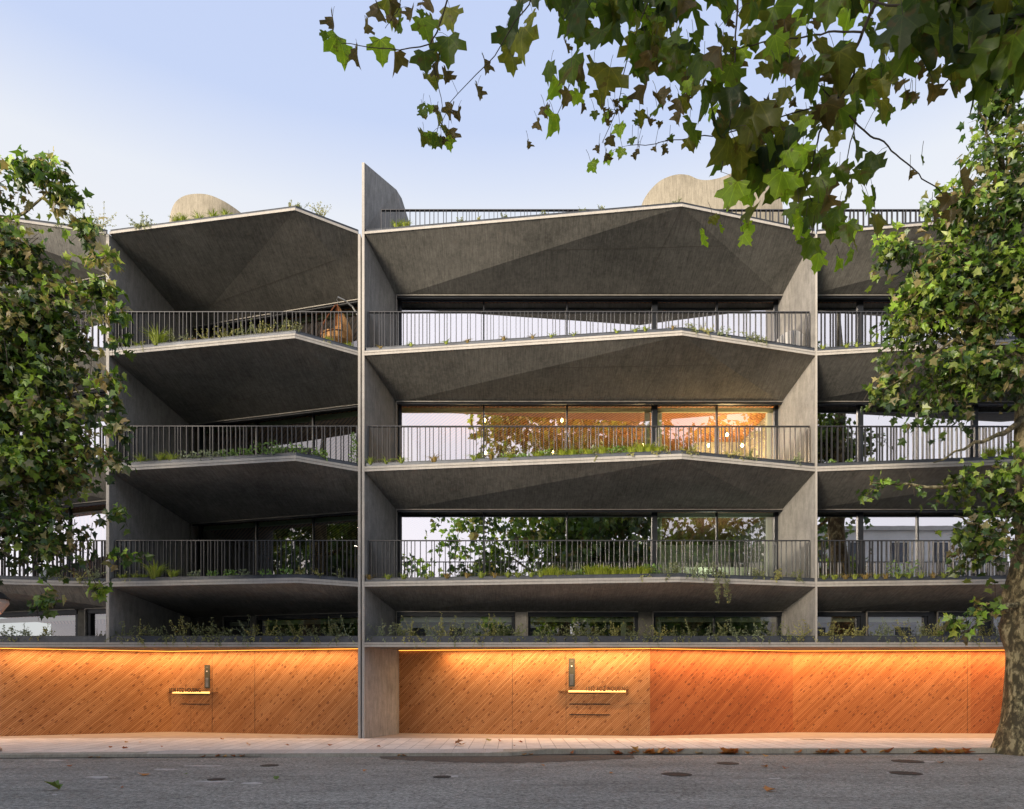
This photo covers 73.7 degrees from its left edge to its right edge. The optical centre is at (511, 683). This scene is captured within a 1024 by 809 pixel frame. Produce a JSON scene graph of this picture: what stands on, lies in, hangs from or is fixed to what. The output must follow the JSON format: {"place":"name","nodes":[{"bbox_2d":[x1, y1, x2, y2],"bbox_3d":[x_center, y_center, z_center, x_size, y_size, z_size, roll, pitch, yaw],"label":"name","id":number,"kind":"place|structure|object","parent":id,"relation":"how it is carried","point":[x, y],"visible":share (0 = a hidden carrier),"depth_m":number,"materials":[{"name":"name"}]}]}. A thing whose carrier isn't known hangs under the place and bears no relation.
{"place":"outdoors","nodes":[
{"label":"outdoors","id":0,"kind":"place"},
{"bbox_2d":[0,145,153,620],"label":"plane tree","id":1,"kind":"object","parent":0,"point":[34,328],"visible":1,"depth_m":12.89,"materials":[{"name":"green plant"}]},
{"bbox_2d":[269,447,319,455],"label":"plant","id":2,"kind":"object","parent":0,"point":[309,449],"visible":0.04,"depth_m":19.13,"materials":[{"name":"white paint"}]},
{"bbox_2d":[0,738,993,752],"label":"pavement","id":3,"kind":"structure","parent":0,"point":[14,745],"depth_m":16.96,"materials":[{"name":"concrete"}]},
{"bbox_2d":[0,592,10,751],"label":"road sign","id":4,"kind":"object","parent":3,"relation":"on","point":[4,601],"visible":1,"depth_m":15.14,"materials":[{"name":"metal"}]},
{"bbox_2d":[855,83,1023,755],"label":"plane tree","id":5,"kind":"object","parent":3,"relation":"on","point":[986,299],"visible":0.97,"depth_m":14.72,"materials":[{"name":"green plant"}]},
{"bbox_2d":[0,732,995,737],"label":"entrance paving","id":6,"kind":"structure","parent":0,"point":[443,735],"depth_m":19.54,"materials":[{"name":"concrete"}]},
{"bbox_2d":[0,194,361,737],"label":"apartment building","id":7,"kind":"structure","parent":6,"relation":"on","point":[76,673],"depth_m":19.58,"materials":[{"name":"concrete"}]},
{"bbox_2d":[0,625,15,641],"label":"straggling weed","id":8,"kind":"object","parent":7,"relation":"on","point":[6,632],"visible":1,"depth_m":18.59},
{"bbox_2d":[7,624,31,642],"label":"straggling weed","id":9,"kind":"object","parent":7,"relation":"on","point":[23,632],"visible":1,"depth_m":18.63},
{"bbox_2d":[0,609,77,635],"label":"window","id":10,"kind":"structure","parent":7,"relation":"in","point":[62,611],"depth_m":19.86,"materials":[{"name":"clear glass"}]},
{"bbox_2d":[29,623,54,639],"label":"straggling weed","id":11,"kind":"object","parent":7,"relation":"on","point":[45,632],"visible":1,"depth_m":18.61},
{"bbox_2d":[0,500,105,577],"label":"window","id":12,"kind":"structure","parent":7,"relation":"in","point":[83,512],"depth_m":19.62,"materials":[{"name":"clear glass"}]},
{"bbox_2d":[4,387,105,459],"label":"window","id":13,"kind":"structure","parent":7,"relation":"in","point":[102,393],"depth_m":19.48,"materials":[{"name":"clear glass"}]},
{"bbox_2d":[15,274,105,346],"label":"window","id":14,"kind":"structure","parent":7,"relation":"in","point":[66,295],"depth_m":19.55,"materials":[{"name":"clear glass"}]},
{"bbox_2d":[62,570,93,583],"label":"straggling weed","id":15,"kind":"object","parent":7,"relation":"on","point":[79,575],"visible":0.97,"depth_m":18.41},
{"bbox_2d":[83,566,106,585],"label":"straggling weed","id":16,"kind":"object","parent":7,"relation":"on","point":[95,575],"visible":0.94,"depth_m":18.48,"materials":[{"name":"plant"}]},
{"bbox_2d":[85,607,105,635],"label":"window","id":17,"kind":"structure","parent":7,"relation":"in","point":[90,611],"depth_m":19.21,"materials":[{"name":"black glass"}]},
{"bbox_2d":[105,621,140,643],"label":"straggling weed","id":18,"kind":"object","parent":7,"relation":"on","point":[124,634],"visible":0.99,"depth_m":18.61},
{"bbox_2d":[127,622,151,647],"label":"straggling weed","id":19,"kind":"object","parent":7,"relation":"on","point":[140,633],"visible":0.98,"depth_m":18.57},
{"bbox_2d":[135,210,155,229],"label":"straggling weed","id":20,"kind":"object","parent":7,"relation":"on","point":[140,224],"visible":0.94,"depth_m":18.31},
{"bbox_2d":[141,624,167,644],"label":"straggling weed","id":21,"kind":"object","parent":7,"relation":"on","point":[151,632],"visible":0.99,"depth_m":18.61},
{"bbox_2d":[140,559,172,578],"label":"grass tuft","id":22,"kind":"object","parent":7,"relation":"on","point":[154,572],"visible":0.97,"depth_m":18.32,"materials":[{"name":"plant"}]},
{"bbox_2d":[139,323,176,344],"bbox_3d":[-9.538,-9.329,18.343,1.051,0.518,1.038,0,0,-32],"label":"grass tuft","id":23,"kind":"object","parent":7,"relation":"on","point":[156,338],"visible":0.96,"depth_m":18.25,"materials":[{"name":"plant"}]},
{"bbox_2d":[151,625,180,647],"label":"straggling weed","id":24,"kind":"object","parent":7,"relation":"on","point":[165,635],"visible":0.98,"depth_m":18.52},
{"bbox_2d":[164,616,191,646],"bbox_3d":[-9.072,-1.407,18.541,0.664,0.845,0.471,0,0,-10],"label":"straggling weed","id":25,"kind":"object","parent":7,"relation":"on","point":[183,634],"visible":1,"depth_m":18.56,"materials":[{"name":"plant"}]},
{"bbox_2d":[168,688,217,692],"bbox_3d":[-9.715,0.214,20.797,1.719,0.158,0.088,0,0,15],"label":"house sign","id":26,"kind":"object","parent":7,"relation":"attached to","point":[174,690],"visible":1,"depth_m":20.81,"materials":[{"name":"metal"}]},
{"bbox_2d":[184,622,216,643],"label":"straggling weed","id":27,"kind":"object","parent":7,"relation":"on","point":[193,633],"visible":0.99,"depth_m":18.60,"materials":[{"name":"plant"}]},
{"bbox_2d":[204,665,209,687],"bbox_3d":[-9.245,-0.218,20.697,0.182,0.709,0.045,0,0,15],"label":"intercom panel","id":28,"kind":"object","parent":7,"relation":"attached to","point":[206,676],"visible":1,"depth_m":20.69,"materials":[{"name":"metal"}]},
{"bbox_2d":[195,617,220,646],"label":"straggling weed","id":29,"kind":"object","parent":7,"relation":"on","point":[209,634],"visible":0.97,"depth_m":18.55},
{"bbox_2d":[208,621,239,642],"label":"straggling weed","id":30,"kind":"object","parent":7,"relation":"on","point":[229,631],"visible":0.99,"depth_m":18.57,"materials":[{"name":"plant"}]},
{"bbox_2d":[218,616,252,646],"bbox_3d":[-7.415,-1.425,18.401,0.910,0.907,0.484,0,0,-36],"label":"straggling weed","id":31,"kind":"object","parent":7,"relation":"on","point":[244,635],"visible":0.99,"depth_m":18.51,"materials":[{"name":"plant"}]},
{"bbox_2d":[222,615,249,635],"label":"window","id":32,"kind":"structure","parent":7,"relation":"in","point":[227,619],"depth_m":21.36,"materials":[{"name":"black glass"}]},
{"bbox_2d":[253,439,280,454],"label":"leafy plant","id":33,"kind":"object","parent":7,"relation":"on","point":[265,448],"visible":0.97,"depth_m":17.81,"materials":[{"name":"plant"}]},
{"bbox_2d":[258,618,280,644],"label":"straggling weed","id":34,"kind":"object","parent":7,"relation":"on","point":[266,632],"visible":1,"depth_m":18.59,"materials":[{"name":"plant"}]},
{"bbox_2d":[191,404,357,457],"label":"window","id":35,"kind":"structure","parent":7,"relation":"in","point":[313,412],"depth_m":21.14,"materials":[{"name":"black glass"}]},
{"bbox_2d":[191,511,357,575],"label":"window","id":36,"kind":"structure","parent":7,"relation":"in","point":[202,527],"depth_m":21.32,"materials":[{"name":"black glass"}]},
{"bbox_2d":[192,299,357,338],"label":"window","id":37,"kind":"structure","parent":7,"relation":"in","point":[343,305],"depth_m":21.16,"materials":[{"name":"black glass"}]},
{"bbox_2d":[286,620,306,642],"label":"straggling weed","id":38,"kind":"object","parent":7,"relation":"on","point":[298,632],"visible":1,"depth_m":18.62,"materials":[{"name":"plant"}]},
{"bbox_2d":[255,612,357,635],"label":"window","id":39,"kind":"structure","parent":7,"relation":"in","point":[259,623],"depth_m":20.74,"materials":[{"name":"black glass"}]},
{"bbox_2d":[296,623,324,644],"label":"straggling weed","id":40,"kind":"object","parent":7,"relation":"on","point":[314,631],"visible":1,"depth_m":18.60,"materials":[{"name":"plant"}]},
{"bbox_2d":[310,447,328,460],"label":"leafy plant","id":41,"kind":"object","parent":7,"relation":"on","point":[317,453],"visible":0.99,"depth_m":18.02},
{"bbox_2d":[321,616,343,645],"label":"straggling weed","id":42,"kind":"object","parent":7,"relation":"on","point":[330,631],"visible":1,"depth_m":18.59,"materials":[{"name":"plant"}]},
{"bbox_2d":[320,296,356,343],"bbox_3d":[-4.964,-9.976,19.536,1.190,1.957,1.253,0,0,37],"label":"hanging chair","id":43,"kind":"object","parent":7,"relation":"on","point":[344,328],"visible":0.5,"depth_m":19.10,"materials":[{"name":"wicker"}]},
{"bbox_2d":[327,615,355,647],"bbox_3d":[-4.611,-1.419,18.522,0.800,0.908,0.445,0,0,-5],"label":"straggling weed","id":44,"kind":"object","parent":7,"relation":"on","point":[338,634],"visible":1,"depth_m":18.61,"materials":[{"name":"plant"}]},
{"bbox_2d":[348,432,357,463],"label":"climbing plant","id":45,"kind":"object","parent":7,"relation":"on","point":[353,448],"visible":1,"depth_m":18.52,"materials":[{"name":"plant"}]},
{"bbox_2d":[362,162,1023,737],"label":"apartment building","id":46,"kind":"structure","parent":6,"relation":"on","point":[592,280],"depth_m":19.52,"materials":[{"name":"concrete"}]},
{"bbox_2d":[367,623,395,641],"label":"straggling weed","id":47,"kind":"object","parent":46,"relation":"on","point":[382,628],"visible":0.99,"depth_m":18.59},
{"bbox_2d":[388,620,410,638],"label":"straggling weed","id":48,"kind":"object","parent":46,"relation":"on","point":[399,631],"visible":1,"depth_m":18.62,"materials":[{"name":"plant"}]},
{"bbox_2d":[399,616,425,646],"bbox_3d":[-2.714,-1.403,18.526,0.740,0.922,0.408,0,0,0],"label":"straggling weed","id":49,"kind":"object","parent":46,"relation":"on","point":[411,635],"visible":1,"depth_m":18.53,"materials":[{"name":"plant"}]},
{"bbox_2d":[422,616,446,645],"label":"straggling weed","id":50,"kind":"object","parent":46,"relation":"on","point":[426,630],"visible":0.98,"depth_m":18.56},
{"bbox_2d":[428,612,455,641],"bbox_3d":[-1.899,-1.508,18.654,0.792,0.925,0.489,0,0,-8],"label":"straggling weed","id":51,"kind":"object","parent":46,"relation":"on","point":[441,620],"visible":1,"depth_m":18.61,"materials":[{"name":"plant"}]},
{"bbox_2d":[396,611,514,635],"bbox_3d":[-1.648,-1.647,20.070,3.464,0.934,0.340,0,0,0],"label":"window","id":52,"kind":"structure","parent":46,"relation":"in","point":[399,614],"depth_m":19.95,"materials":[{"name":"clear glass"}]},
{"bbox_2d":[448,615,475,647],"bbox_3d":[-1.398,-1.403,18.569,0.803,0.959,0.530,0,0,-9],"label":"straggling weed","id":53,"kind":"object","parent":46,"relation":"on","point":[455,632],"visible":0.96,"depth_m":18.57,"materials":[{"name":"plant"}]},
{"bbox_2d":[456,620,482,645],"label":"straggling weed","id":54,"kind":"object","parent":46,"relation":"on","point":[472,633],"visible":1,"depth_m":18.59,"materials":[{"name":"plant"}]},
{"bbox_2d":[470,614,500,646],"bbox_3d":[-0.740,-1.448,18.632,0.891,0.960,0.587,0,0,-18],"label":"straggling weed","id":55,"kind":"object","parent":46,"relation":"on","point":[494,630],"visible":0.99,"depth_m":18.61,"materials":[{"name":"plant"}]},
{"bbox_2d":[491,623,511,642],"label":"straggling weed","id":56,"kind":"object","parent":46,"relation":"on","point":[503,633],"visible":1,"depth_m":18.61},
{"bbox_2d":[507,623,525,640],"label":"straggling weed","id":57,"kind":"object","parent":46,"relation":"on","point":[517,631],"visible":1,"depth_m":18.60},
{"bbox_2d":[531,621,562,643],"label":"straggling weed","id":58,"kind":"object","parent":46,"relation":"on","point":[549,638],"visible":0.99,"depth_m":18.57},
{"bbox_2d":[569,658,574,686],"bbox_3d":[1.721,-0.325,19.665,0.177,0.815,0.043,0,0,9],"label":"intercom panel","id":59,"kind":"object","parent":46,"relation":"attached to","point":[571,672],"visible":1,"depth_m":19.66,"materials":[{"name":"metal"}]},
{"bbox_2d":[568,622,591,642],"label":"straggling weed","id":60,"kind":"object","parent":46,"relation":"on","point":[580,631],"visible":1,"depth_m":18.59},
{"bbox_2d":[527,611,637,635],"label":"window","id":61,"kind":"structure","parent":46,"relation":"in","point":[530,614],"depth_m":20.01,"materials":[{"name":"clear glass"}]},
{"bbox_2d":[396,294,782,345],"bbox_3d":[2.255,-10.225,20.127,11.270,2.510,0.455,0,0,0],"label":"window","id":62,"kind":"structure","parent":46,"relation":"in","point":[406,302],"depth_m":20.30,"materials":[{"name":"clear glass"}]},
{"bbox_2d":[396,401,782,461],"bbox_3d":[2.255,-7.105,20.220,11.270,2.550,0.640,0,0,0],"label":"window","id":63,"kind":"structure","parent":46,"relation":"in","point":[409,414],"depth_m":20.30,"materials":[{"name":"clear glass"}]},
{"bbox_2d":[396,509,782,577],"bbox_3d":[2.255,-3.970,20.220,11.270,2.520,0.640,0,0,0],"label":"window","id":64,"kind":"structure","parent":46,"relation":"in","point":[413,524],"depth_m":20.30,"materials":[{"name":"clear glass"}]},
{"bbox_2d":[578,563,601,574],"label":"sedge clump","id":65,"kind":"object","parent":46,"relation":"on","point":[587,570],"visible":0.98,"depth_m":17.92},
{"bbox_2d":[584,621,606,641],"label":"straggling weed","id":66,"kind":"object","parent":46,"relation":"on","point":[594,632],"visible":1,"depth_m":18.59,"materials":[{"name":"plant"}]},
{"bbox_2d":[568,687,627,691],"bbox_3d":[2.318,0.163,19.550,1.997,0.158,0.088,0,0,9],"label":"house sign","id":67,"kind":"object","parent":46,"relation":"attached to","point":[596,691],"visible":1,"depth_m":19.53,"materials":[{"name":"metal"}]},
{"bbox_2d":[594,438,613,460],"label":"sedge clump","id":68,"kind":"object","parent":46,"relation":"on","point":[601,450],"visible":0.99,"depth_m":17.73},
{"bbox_2d":[609,621,623,644],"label":"straggling weed","id":69,"kind":"object","parent":46,"relation":"on","point":[614,632],"visible":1,"depth_m":18.63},
{"bbox_2d":[620,440,643,455],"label":"sedge clump","id":70,"kind":"object","parent":46,"relation":"on","point":[632,450],"visible":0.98,"depth_m":17.65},
{"bbox_2d":[627,441,650,451],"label":"sedge clump","id":71,"kind":"object","parent":46,"relation":"on","point":[639,449],"visible":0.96,"depth_m":17.61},
{"bbox_2d":[633,619,658,644],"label":"straggling weed","id":72,"kind":"object","parent":46,"relation":"on","point":[647,637],"visible":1,"depth_m":18.51,"materials":[{"name":"plant"}]},
{"bbox_2d":[638,442,656,453],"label":"sedge clump","id":73,"kind":"object","parent":46,"relation":"on","point":[647,449],"visible":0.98,"depth_m":17.58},
{"bbox_2d":[649,437,670,454],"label":"sedge clump","id":74,"kind":"object","parent":46,"relation":"on","point":[659,449],"visible":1,"depth_m":17.55,"materials":[{"name":"plant"}]},
{"bbox_2d":[665,562,683,580],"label":"straggling weed","id":75,"kind":"object","parent":46,"relation":"on","point":[673,570],"visible":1,"depth_m":17.74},
{"bbox_2d":[683,561,704,580],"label":"straggling weed","id":76,"kind":"object","parent":46,"relation":"on","point":[694,572],"visible":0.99,"depth_m":17.77,"materials":[{"name":"plant"}]},
{"bbox_2d":[696,561,716,579],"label":"straggling weed","id":77,"kind":"object","parent":46,"relation":"on","point":[707,571],"visible":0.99,"depth_m":17.89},
{"bbox_2d":[652,611,782,635],"bbox_3d":[5.997,-1.647,20.100,3.787,0.934,0.400,0,0,0],"label":"window","id":78,"kind":"structure","parent":46,"relation":"in","point":[777,614],"depth_m":20.01,"materials":[{"name":"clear glass"}]},
{"bbox_2d":[710,563,727,596],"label":"trailing plant","id":79,"kind":"object","parent":46,"relation":"hanging from","point":[715,571],"visible":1,"depth_m":17.81,"materials":[{"name":"plant"}]},
{"bbox_2d":[711,622,731,640],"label":"straggling weed","id":80,"kind":"object","parent":46,"relation":"on","point":[718,634],"visible":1,"depth_m":18.58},
{"bbox_2d":[714,563,730,602],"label":"trailing plant","id":81,"kind":"object","parent":46,"relation":"hanging from","point":[719,571],"visible":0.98,"depth_m":17.85,"materials":[{"name":"plant"}]},
{"bbox_2d":[726,618,747,641],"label":"straggling weed","id":82,"kind":"object","parent":46,"relation":"on","point":[742,631],"visible":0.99,"depth_m":18.61,"materials":[{"name":"plant"}]},
{"bbox_2d":[745,623,764,641],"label":"straggling weed","id":83,"kind":"object","parent":46,"relation":"on","point":[754,634],"visible":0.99,"depth_m":18.53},
{"bbox_2d":[761,621,783,644],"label":"straggling weed","id":84,"kind":"object","parent":46,"relation":"on","point":[771,632],"visible":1,"depth_m":18.57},
{"bbox_2d":[777,330,802,344],"bbox_3d":[7.815,-9.389,19.288,0.861,0.803,0.772,0,0,0],"label":"lounge chair","id":85,"kind":"object","parent":46,"relation":"on","point":[786,338],"visible":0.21,"depth_m":18.96,"materials":[{"name":"fabric"}]},
{"bbox_2d":[791,619,817,642],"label":"straggling weed","id":86,"kind":"object","parent":46,"relation":"on","point":[802,634],"visible":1,"depth_m":18.60,"materials":[{"name":"plant"}]},
{"bbox_2d":[817,620,836,642],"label":"straggling weed","id":87,"kind":"object","parent":46,"relation":"on","point":[829,633],"visible":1,"depth_m":18.59,"materials":[{"name":"plant"}]},
{"bbox_2d":[817,611,861,633],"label":"window","id":88,"kind":"structure","parent":46,"relation":"in","point":[856,614],"depth_m":20.01,"materials":[{"name":"clear glass"}]},
{"bbox_2d":[839,619,872,637],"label":"straggling weed","id":89,"kind":"object","parent":46,"relation":"on","point":[860,632],"visible":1,"depth_m":18.60,"materials":[{"name":"plant"}]},
{"bbox_2d":[817,294,961,347],"bbox_3d":[14.370,-10.225,20.127,11.860,2.510,0.455,0,0,0],"label":"window","id":90,"kind":"structure","parent":46,"relation":"in","point":[825,302],"depth_m":20.30,"materials":[{"name":"clear glass"}]},
{"bbox_2d":[881,617,901,644],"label":"straggling weed","id":91,"kind":"object","parent":46,"relation":"on","point":[887,630],"visible":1,"depth_m":18.58,"materials":[{"name":"plant"}]},
{"bbox_2d":[865,611,928,635],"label":"window","id":92,"kind":"structure","parent":46,"relation":"in","point":[923,614],"depth_m":20.01,"materials":[{"name":"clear glass"}]},
{"bbox_2d":[885,559,920,577],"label":"leafy plant","id":93,"kind":"object","parent":46,"relation":"on","point":[908,572],"visible":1,"depth_m":18.36,"materials":[{"name":"plant"}]},
{"bbox_2d":[892,618,916,646],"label":"straggling weed","id":94,"kind":"object","parent":46,"relation":"on","point":[900,631],"visible":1,"depth_m":18.59,"materials":[{"name":"plant"}]},
{"bbox_2d":[817,401,1013,462],"bbox_3d":[14.370,-7.105,20.127,11.860,2.550,0.455,0,0,0],"label":"window","id":95,"kind":"structure","parent":46,"relation":"in","point":[828,414],"depth_m":20.30,"materials":[{"name":"clear glass"}]},
{"bbox_2d":[817,509,1014,577],"bbox_3d":[14.370,-3.970,20.127,11.860,2.520,0.455,0,0,0],"label":"window","id":96,"kind":"structure","parent":46,"relation":"in","point":[832,524],"depth_m":20.30,"materials":[{"name":"clear glass"}]},
{"bbox_2d":[916,621,939,643],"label":"straggling weed","id":97,"kind":"object","parent":46,"relation":"on","point":[922,631],"visible":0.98,"depth_m":18.57,"materials":[{"name":"plant"}]},
{"bbox_2d":[925,622,943,640],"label":"straggling weed","id":98,"kind":"object","parent":46,"relation":"on","point":[935,633],"visible":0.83,"depth_m":18.60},
{"bbox_2d":[935,611,983,634],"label":"window","id":99,"kind":"structure","parent":46,"relation":"in","point":[956,613],"depth_m":19.95,"materials":[{"name":"clear glass"}]},
{"bbox_2d":[975,624,997,642],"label":"straggling weed","id":100,"kind":"object","parent":46,"relation":"on","point":[981,632],"visible":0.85,"depth_m":18.62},
{"bbox_2d":[980,445,1003,456],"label":"sedge clump","id":101,"kind":"object","parent":46,"relation":"on","point":[991,452],"visible":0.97,"depth_m":17.99,"materials":[{"name":"plant"}]},
{"bbox_2d":[990,615,1000,635],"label":"window","id":102,"kind":"structure","parent":46,"relation":"in","point":[993,620],"depth_m":20.01,"materials":[{"name":"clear glass"}]},
{"bbox_2d":[996,447,1012,455],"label":"sedge clump","id":103,"kind":"object","parent":46,"relation":"on","point":[1007,451],"visible":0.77,"depth_m":17.94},
{"bbox_2d":[0,748,1023,808],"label":"road","id":104,"kind":"structure","parent":0,"point":[868,781],"depth_m":11.01,"materials":[{"name":"asphalt"}]},
{"bbox_2d":[0,748,995,757],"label":"kerb","id":105,"kind":"structure","parent":104,"relation":"on","point":[513,752],"depth_m":15.36,"materials":[{"name":"concrete"}]},
{"bbox_2d":[147,749,502,753],"bbox_3d":[-4.100,1.518,15.340,7.823,0.036,0.539,0,0,-2],"label":"driveway apron","id":106,"kind":"object","parent":105,"relation":"on","point":[331,751],"visible":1,"depth_m":15.32,"materials":[{"name":"concrete"}]},
{"bbox_2d":[379,754,633,762],"bbox_3d":[-0.005,1.606,14.599,5.708,0.001,1.660,0,0,-7],"label":"road patch","id":107,"kind":"object","parent":104,"relation":"on","point":[532,758],"visible":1,"depth_m":14.65,"materials":[{"name":"asphalt"}]},
{"bbox_2d":[57,753,996,757],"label":"gutter dirt","id":108,"kind":"structure","parent":104,"relation":"on","point":[549,754],"depth_m":15.65,"materials":[{"name":"soil"}]},
{"bbox_2d":[661,772,691,776],"bbox_3d":[2.915,1.605,12.089,0.536,0.009,0.536,0,0,0],"label":"manhole cover","id":109,"kind":"object","parent":104,"relation":"on","point":[677,774],"visible":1,"depth_m":12.04,"materials":[{"name":"metal"}]},
{"bbox_2d":[889,771,922,774],"bbox_3d":[7.065,1.605,12.255,0.543,0.009,0.543,0,0,0],"label":"manhole cover","id":110,"kind":"object","parent":104,"relation":"on","point":[904,773],"visible":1,"depth_m":12.19,"materials":[{"name":"metal"}]},
{"bbox_2d":[891,760,924,762],"bbox_3d":[8.186,1.605,14.126,0.607,0.009,0.607,0,0,0],"label":"manhole cover","id":111,"kind":"object","parent":104,"relation":"on","point":[908,761],"visible":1,"depth_m":14.05,"materials":[{"name":"metal"}]},
{"bbox_2d":[0,0,1023,635],"label":"sky","id":112,"kind":"structure","parent":0,"point":[150,105],"materials":[{"name":"blue"}]},
{"bbox_2d":[319,0,1023,274],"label":"plane tree","id":113,"kind":"object","parent":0,"point":[979,44],"visible":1,"depth_m":4.18,"materials":[{"name":"green plant"}]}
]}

